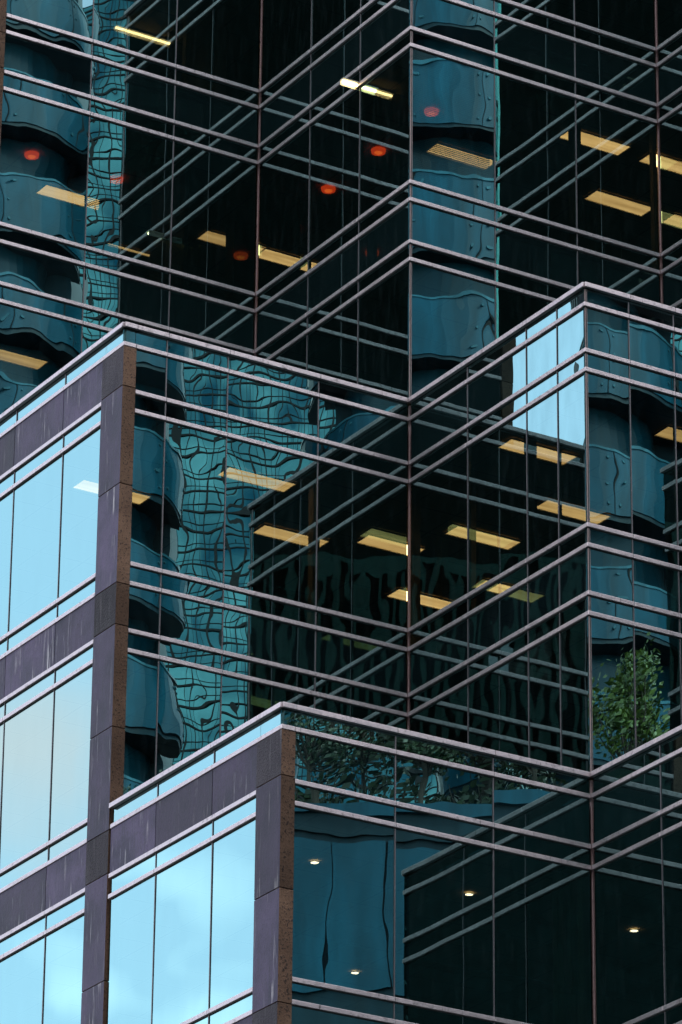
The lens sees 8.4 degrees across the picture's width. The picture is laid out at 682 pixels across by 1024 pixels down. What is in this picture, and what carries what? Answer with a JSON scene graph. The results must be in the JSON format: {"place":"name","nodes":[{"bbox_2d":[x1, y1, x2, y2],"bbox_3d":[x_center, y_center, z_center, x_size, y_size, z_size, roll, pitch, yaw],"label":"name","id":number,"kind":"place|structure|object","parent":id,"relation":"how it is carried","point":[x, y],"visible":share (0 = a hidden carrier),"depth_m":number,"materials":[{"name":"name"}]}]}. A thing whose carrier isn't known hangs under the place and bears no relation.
{"place":"outdoors","nodes":[
{"label":"outdoors","id":0,"kind":"place"},
{"bbox_2d":[0,0,681,1023],"bbox_3d":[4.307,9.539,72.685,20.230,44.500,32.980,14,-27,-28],"label":"office building","id":1,"kind":"structure","parent":0,"point":[312,370],"depth_m":70.59,"materials":[{"name":"black glass"}]},
{"bbox_2d":[0,723,3,797],"label":"window pane","id":2,"kind":"structure","parent":1,"relation":"in","point":[1,726],"depth_m":71.31,"materials":[{"name":"blue glass"}]},
{"bbox_2d":[0,491,12,636],"label":"window pane","id":3,"kind":"structure","parent":1,"relation":"in","point":[6,504],"depth_m":72.72,"materials":[{"name":"blue glass"}]},
{"bbox_2d":[0,937,44,1023],"label":"window pane","id":4,"kind":"structure","parent":1,"relation":"in","point":[21,973],"depth_m":68.88,"materials":[{"name":"blue glass"}]},
{"bbox_2d":[0,691,53,869],"label":"window pane","id":5,"kind":"structure","parent":1,"relation":"in","point":[28,734],"depth_m":70.31,"materials":[{"name":"blue glass"}]},
{"bbox_2d":[9,456,61,630],"label":"window pane","id":6,"kind":"structure","parent":1,"relation":"in","point":[36,513],"depth_m":71.87,"materials":[{"name":"blue glass"}]},
{"bbox_2d":[0,304,81,413],"label":"window pane","id":7,"kind":"structure","parent":1,"relation":"in","point":[33,346],"depth_m":75.78,"materials":[{"name":"teal glass"}]},
{"bbox_2d":[0,91,88,244],"label":"window pane","id":8,"kind":"structure","parent":1,"relation":"in","point":[44,147],"depth_m":77.16,"materials":[{"name":"teal glass"}]},
{"bbox_2d":[6,0,92,38],"label":"window pane","id":9,"kind":"structure","parent":1,"relation":"in","point":[73,16],"depth_m":78.44,"materials":[{"name":"teal glass"}]},
{"bbox_2d":[43,915,83,1023],"label":"window pane","id":10,"kind":"structure","parent":1,"relation":"in","point":[63,992],"depth_m":67.80,"materials":[{"name":"blue glass"}]},
{"bbox_2d":[49,666,91,839],"label":"window pane","id":11,"kind":"structure","parent":1,"relation":"in","point":[72,701],"depth_m":69.20,"materials":[{"name":"blue glass"}]},
{"bbox_2d":[58,428,99,597],"label":"window pane","id":12,"kind":"structure","parent":1,"relation":"in","point":[79,511],"depth_m":70.76,"materials":[{"name":"blue glass"}]},
{"bbox_2d":[82,326,135,351],"label":"window pane","id":13,"kind":"structure","parent":1,"relation":"in","point":[90,336],"depth_m":76.51,"materials":[{"name":"teal glass"}]},
{"bbox_2d":[86,117,172,267],"label":"window pane","id":14,"kind":"structure","parent":1,"relation":"in","point":[130,170],"depth_m":77.94,"materials":[{"name":"black glass"}]},
{"bbox_2d":[107,875,154,1023],"label":"window pane","id":15,"kind":"structure","parent":1,"relation":"in","point":[129,993],"depth_m":66.11,"materials":[{"name":"blue glass"}]},
{"bbox_2d":[93,0,176,63],"label":"window pane","id":16,"kind":"structure","parent":1,"relation":"in","point":[146,27],"depth_m":79.26,"materials":[{"name":"black glass"}]},
{"bbox_2d":[123,654,157,794],"label":"window pane","id":17,"kind":"structure","parent":1,"relation":"in","point":[141,688],"depth_m":68.48,"materials":[{"name":"teal glass"}]},
{"bbox_2d":[130,414,163,567],"label":"window pane","id":18,"kind":"structure","parent":1,"relation":"in","point":[147,487],"depth_m":69.97,"materials":[{"name":"teal glass"}]},
{"bbox_2d":[152,844,211,1023],"label":"window pane","id":19,"kind":"structure","parent":1,"relation":"in","point":[183,889],"depth_m":64.90,"materials":[{"name":"blue glass"}]},
{"bbox_2d":[156,661,220,774],"label":"window pane","id":20,"kind":"structure","parent":1,"relation":"in","point":[188,698],"depth_m":68.98,"materials":[{"name":"teal glass"}]},
{"bbox_2d":[162,422,225,582],"label":"window pane","id":21,"kind":"structure","parent":1,"relation":"in","point":[194,472],"depth_m":70.36,"materials":[{"name":"teal glass"}]},
{"bbox_2d":[171,142,255,291],"label":"window pane","id":22,"kind":"structure","parent":1,"relation":"in","point":[214,205],"depth_m":78.72,"materials":[{"name":"black glass"}]},
{"bbox_2d":[176,0,258,88],"label":"window pane","id":23,"kind":"structure","parent":1,"relation":"in","point":[219,38],"depth_m":80.12,"materials":[{"name":"black glass"}]},
{"bbox_2d":[209,819,255,1008],"label":"window pane","id":24,"kind":"structure","parent":1,"relation":"in","point":[233,874],"depth_m":63.80,"materials":[{"name":"blue glass"}]},
{"bbox_2d":[221,676,313,736],"label":"window pane","id":25,"kind":"structure","parent":1,"relation":"in","point":[242,701],"depth_m":69.64,"materials":[{"name":"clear glass"}]},
{"bbox_2d":[224,438,316,605],"label":"window pane","id":26,"kind":"structure","parent":1,"relation":"in","point":[271,495],"depth_m":71.00,"materials":[{"name":"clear glass"}]},
{"bbox_2d":[258,128,308,289],"label":"window pane","id":27,"kind":"structure","parent":1,"relation":"in","point":[284,177],"depth_m":78.45,"materials":[{"name":"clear glass"}]},
{"bbox_2d":[261,0,310,87],"label":"window pane","id":28,"kind":"structure","parent":1,"relation":"in","point":[286,31],"depth_m":79.88,"materials":[{"name":"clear glass"}]},
{"bbox_2d":[271,335,306,369],"label":"window pane","id":29,"kind":"structure","parent":1,"relation":"in","point":[294,356],"depth_m":76.92,"materials":[{"name":"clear glass"}]},
{"bbox_2d":[307,300,357,383],"label":"window pane","id":30,"kind":"structure","parent":1,"relation":"in","point":[332,347],"depth_m":75.76,"materials":[{"name":"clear glass"}]},
{"bbox_2d":[309,89,358,252],"label":"window pane","id":31,"kind":"structure","parent":1,"relation":"in","point":[334,138],"depth_m":77.18,"materials":[{"name":"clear glass"}]},
{"bbox_2d":[312,0,359,46],"label":"window pane","id":32,"kind":"structure","parent":1,"relation":"in","point":[327,15],"depth_m":78.59,"materials":[{"name":"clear glass"}]},
{"bbox_2d":[292,807,393,996],"label":"window pane","id":33,"kind":"structure","parent":1,"relation":"in","point":[343,885],"depth_m":63.27,"materials":[{"name":"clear glass"}]},
{"bbox_2d":[340,77,358,89],"bbox_3d":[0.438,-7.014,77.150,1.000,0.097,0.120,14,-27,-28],"label":"ceiling light","id":34,"kind":"object","parent":1,"relation":"attached to","point":[348,83],"visible":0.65,"depth_m":76.98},
{"bbox_2d":[315,697,405,729],"label":"window pane","id":35,"kind":"structure","parent":1,"relation":"in","point":[320,704],"depth_m":70.65,"materials":[{"name":"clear glass"}]},
{"bbox_2d":[317,462,406,627],"label":"window pane","id":36,"kind":"structure","parent":1,"relation":"in","point":[362,536],"depth_m":71.78,"materials":[{"name":"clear glass"}]},
{"bbox_2d":[361,0,369,6],"label":"window pane","id":37,"kind":"structure","parent":1,"relation":"in","point":[363,2],"depth_m":77.58,"materials":[{"name":"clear glass"}]},
{"bbox_2d":[358,261,411,397],"label":"window pane","id":38,"kind":"structure","parent":1,"relation":"in","point":[383,310],"depth_m":74.41,"materials":[{"name":"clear glass"}]},
{"bbox_2d":[360,48,411,214],"label":"window pane","id":39,"kind":"structure","parent":1,"relation":"in","point":[384,109],"depth_m":75.93,"materials":[{"name":"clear glass"}]},
{"bbox_2d":[410,449,466,626],"label":"window pane","id":40,"kind":"structure","parent":1,"relation":"in","point":[438,498],"depth_m":71.52,"materials":[{"name":"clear glass"}]},
{"bbox_2d":[410,686,466,743],"label":"window pane","id":41,"kind":"structure","parent":1,"relation":"in","point":[446,718],"depth_m":70.14,"materials":[{"name":"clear glass"}]},
{"bbox_2d":[395,829,492,1015],"label":"window pane","id":42,"kind":"structure","parent":1,"relation":"in","point":[444,900],"depth_m":64.05,"materials":[{"name":"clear glass"}]},
{"bbox_2d":[408,47,493,203],"label":"window pane","id":43,"kind":"structure","parent":1,"relation":"in","point":[453,125],"depth_m":75.71,"materials":[{"name":"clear glass"}]},
{"bbox_2d":[408,261,494,397],"label":"window pane","id":44,"kind":"structure","parent":1,"relation":"in","point":[453,316],"depth_m":74.22,"materials":[{"name":"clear glass"}]},
{"bbox_2d":[468,411,526,591],"label":"window pane","id":45,"kind":"structure","parent":1,"relation":"in","point":[497,494],"depth_m":70.24,"materials":[{"name":"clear glass"}]},
{"bbox_2d":[469,652,527,757],"label":"window pane","id":46,"kind":"structure","parent":1,"relation":"in","point":[498,700],"depth_m":68.81,"materials":[{"name":"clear glass"}]},
{"bbox_2d":[496,287,549,338],"label":"window pane","id":47,"kind":"structure","parent":1,"relation":"in","point":[512,308],"depth_m":75.04,"materials":[{"name":"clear glass"}]},
{"bbox_2d":[495,75,575,227],"label":"window pane","id":48,"kind":"structure","parent":1,"relation":"in","point":[535,155],"depth_m":76.47,"materials":[{"name":"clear glass"}]},
{"bbox_2d":[511,0,573,20],"label":"window pane","id":49,"kind":"structure","parent":1,"relation":"in","point":[562,8],"depth_m":77.81,"materials":[{"name":"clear glass"}]},
{"bbox_2d":[527,392,557,556],"label":"window pane","id":50,"kind":"structure","parent":1,"relation":"in","point":[542,417],"depth_m":69.27,"materials":[{"name":"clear glass"}]},
{"bbox_2d":[494,851,591,1023],"label":"window pane","id":51,"kind":"structure","parent":1,"relation":"in","point":[542,924],"depth_m":64.83,"materials":[{"name":"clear glass"}]},
{"bbox_2d":[529,634,560,764],"label":"window pane","id":52,"kind":"structure","parent":1,"relation":"in","point":[544,665],"depth_m":67.83,"materials":[{"name":"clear glass"}]},
{"bbox_2d":[558,372,588,537],"label":"window pane","id":53,"kind":"structure","parent":1,"relation":"in","point":[571,419],"depth_m":68.66,"materials":[{"name":"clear glass"}]},
{"bbox_2d":[561,615,592,771],"label":"window pane","id":54,"kind":"structure","parent":1,"relation":"in","point":[574,654],"depth_m":67.12,"materials":[{"name":"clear glass"}]},
{"bbox_2d":[584,372,631,533],"label":"window pane","id":55,"kind":"structure","parent":1,"relation":"in","point":[608,400],"depth_m":68.55,"materials":[{"name":"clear glass"}]},
{"bbox_2d":[587,616,634,771],"label":"window pane","id":56,"kind":"structure","parent":1,"relation":"in","point":[613,710],"depth_m":67.04,"materials":[{"name":"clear glass"}]},
{"bbox_2d":[575,0,653,46],"label":"window pane","id":57,"kind":"structure","parent":1,"relation":"in","point":[630,19],"depth_m":78.53,"materials":[{"name":"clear glass"}]},
{"bbox_2d":[576,100,657,252],"label":"window pane","id":58,"kind":"structure","parent":1,"relation":"in","point":[617,161],"depth_m":77.24,"materials":[{"name":"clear glass"}]},
{"bbox_2d":[594,839,663,1023],"label":"window pane","id":59,"kind":"structure","parent":1,"relation":"in","point":[628,890],"depth_m":64.55,"materials":[{"name":"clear glass"}]},
{"bbox_2d":[630,385,676,544],"label":"window pane","id":60,"kind":"structure","parent":1,"relation":"in","point":[652,413],"depth_m":68.93,"materials":[{"name":"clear glass"}]},
{"bbox_2d":[635,628,680,746],"label":"window pane","id":61,"kind":"structure","parent":1,"relation":"in","point":[657,656],"depth_m":67.53,"materials":[{"name":"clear glass"}]},
{"bbox_2d":[657,0,681,45],"label":"window pane","id":62,"kind":"structure","parent":1,"relation":"in","point":[669,12],"depth_m":78.61,"materials":[{"name":"black glass"}]},
{"bbox_2d":[660,109,681,251],"label":"window pane","id":63,"kind":"structure","parent":1,"relation":"in","point":[671,128],"depth_m":77.39,"materials":[{"name":"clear glass"}]},
{"bbox_2d":[662,828,681,1003],"label":"window pane","id":64,"kind":"structure","parent":1,"relation":"in","point":[671,843],"depth_m":63.75,"materials":[{"name":"black glass"}]},
{"bbox_2d":[676,398,681,546],"label":"window pane","id":65,"kind":"structure","parent":1,"relation":"in","point":[678,401],"depth_m":69.24,"materials":[{"name":"black glass"}]},
{"bbox_2d":[681,640,681,675],"label":"window pane","id":66,"kind":"structure","parent":1,"relation":"in","point":[681,640],"depth_m":67.95,"materials":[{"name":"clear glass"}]}
]}

